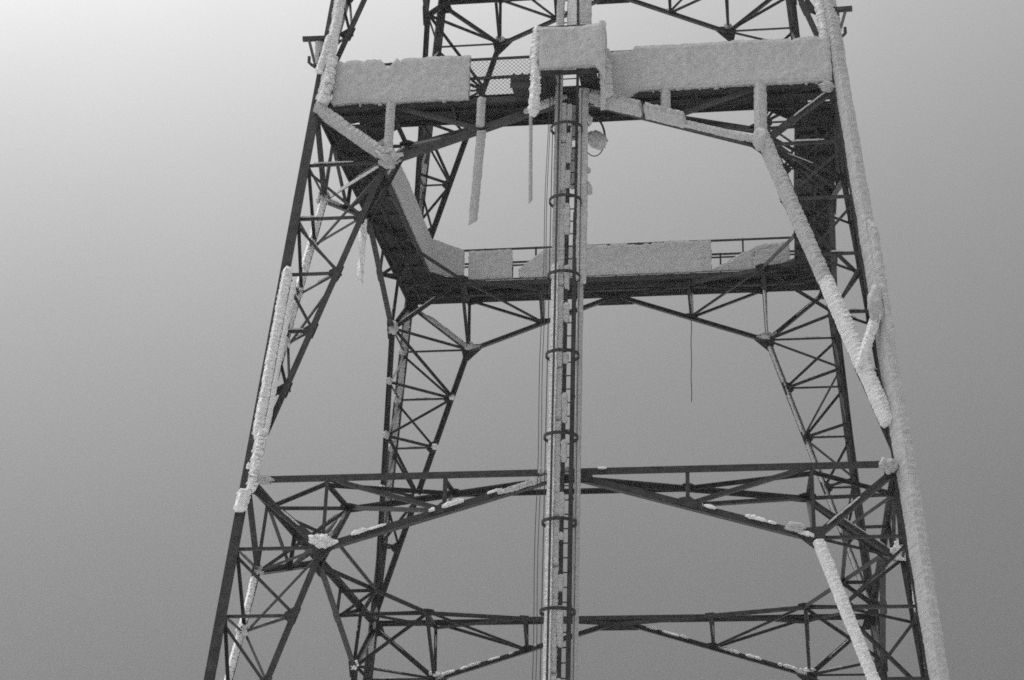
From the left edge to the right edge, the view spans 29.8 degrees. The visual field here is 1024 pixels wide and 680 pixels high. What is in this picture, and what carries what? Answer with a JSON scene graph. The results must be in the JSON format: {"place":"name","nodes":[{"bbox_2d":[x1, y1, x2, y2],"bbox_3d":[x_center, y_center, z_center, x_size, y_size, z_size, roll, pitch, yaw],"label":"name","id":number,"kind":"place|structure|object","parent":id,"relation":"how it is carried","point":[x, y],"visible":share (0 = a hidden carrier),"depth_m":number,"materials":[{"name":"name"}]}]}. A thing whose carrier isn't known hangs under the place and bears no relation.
{"place":"outdoors","nodes":[
{"label":"outdoors","id":0,"kind":"place"},
{"bbox_2d":[0,0,1023,679],"label":"sky","id":1,"kind":"structure","parent":0,"point":[151,150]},
{"bbox_3d":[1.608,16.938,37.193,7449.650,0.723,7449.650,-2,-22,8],"label":"snowy ground","id":2,"kind":"structure","parent":0,"visible":0},
{"bbox_2d":[204,0,949,679],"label":"lattice tower","id":3,"kind":"structure","parent":2,"relation":"on","point":[882,384],"depth_m":39.64,"materials":[{"name":"metal"}]},
{"bbox_2d":[302,34,332,73],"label":"corner bracket","id":4,"kind":"object","parent":3,"relation":"attached to","point":[322,51],"visible":1,"depth_m":41.28,"materials":[{"name":"paint"}]},
{"bbox_2d":[356,219,366,283],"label":"hanging ice strip","id":5,"kind":"object","parent":3,"relation":"hanging from","point":[362,236],"visible":0.92,"depth_m":45.43,"materials":[{"name":"white ice"}]},
{"bbox_2d":[327,90,435,288],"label":"walkway","id":6,"kind":"structure","parent":3,"relation":"attached to","point":[386,215],"depth_m":46.26,"materials":[{"name":"metal"}]},
{"bbox_2d":[468,130,485,224],"bbox_3d":[-0.713,-3.346,39.538,0.203,2.225,0.331,-13,-25,32],"label":"hanging ice strip","id":7,"kind":"object","parent":3,"relation":"hanging from","point":[477,174],"visible":1,"depth_m":39.51,"materials":[{"name":"white ice"}]},
{"bbox_2d":[510,20,613,116],"bbox_3d":[1.045,-5.410,39.591,2.195,2.086,1.242,-2,-22,8],"label":"ladder landing","id":8,"kind":"object","parent":3,"relation":"attached to","point":[581,50],"visible":1,"depth_m":39.19,"materials":[{"name":"metal"}]},
{"bbox_2d":[528,115,532,202],"bbox_3d":[0.376,-3.654,38.678,0.092,2.005,0.055,-2,-22,8],"label":"hanging ice strip","id":9,"kind":"object","parent":8,"relation":"hanging from","point":[530,197],"visible":1,"depth_m":38.64,"materials":[{"name":"white ice"}]},
{"bbox_2d":[532,77,549,679],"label":"cable","id":10,"kind":"object","parent":8,"relation":"hanging from","point":[539,373],"visible":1,"depth_m":36.42,"materials":[{"name":"grey metal"}]},
{"bbox_2d":[535,88,550,679],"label":"cable","id":11,"kind":"object","parent":8,"relation":"hanging from","point":[541,391],"visible":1,"depth_m":36.60,"materials":[{"name":"grey metal"}]},
{"bbox_2d":[539,0,592,679],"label":"caged ladder","id":12,"kind":"object","parent":3,"relation":"attached to","point":[571,169],"visible":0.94,"depth_m":36.87,"materials":[{"name":"metal"}]},
{"bbox_2d":[329,36,831,141],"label":"walkway","id":13,"kind":"structure","parent":3,"relation":"attached to","point":[700,66],"depth_m":40.24,"materials":[{"name":"metal"}]},
{"bbox_2d":[588,108,607,156],"bbox_3d":[1.732,-4.422,40.158,0.481,1.295,0.418,-8,-23,21],"label":"wire coil","id":14,"kind":"object","parent":13,"relation":"hanging from","point":[597,140],"visible":0.89,"depth_m":39.96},
{"bbox_2d":[406,236,818,301],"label":"walkway","id":15,"kind":"structure","parent":3,"relation":"on","point":[638,263],"depth_m":49.28,"materials":[{"name":"metal"}]},
{"bbox_2d":[691,320,691,401],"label":"rope","id":16,"kind":"object","parent":3,"relation":"hanging from","point":[691,363],"visible":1,"depth_m":49.16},
{"bbox_2d":[794,99,833,273],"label":"walkway","id":17,"kind":"structure","parent":3,"relation":"on","point":[819,152],"depth_m":42.82,"materials":[{"name":"metal"}]},
{"bbox_2d":[814,0,851,36],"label":"corner bracket","id":18,"kind":"object","parent":3,"relation":"attached to","point":[820,19],"visible":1,"depth_m":39.98,"materials":[{"name":"paint"}]}
]}

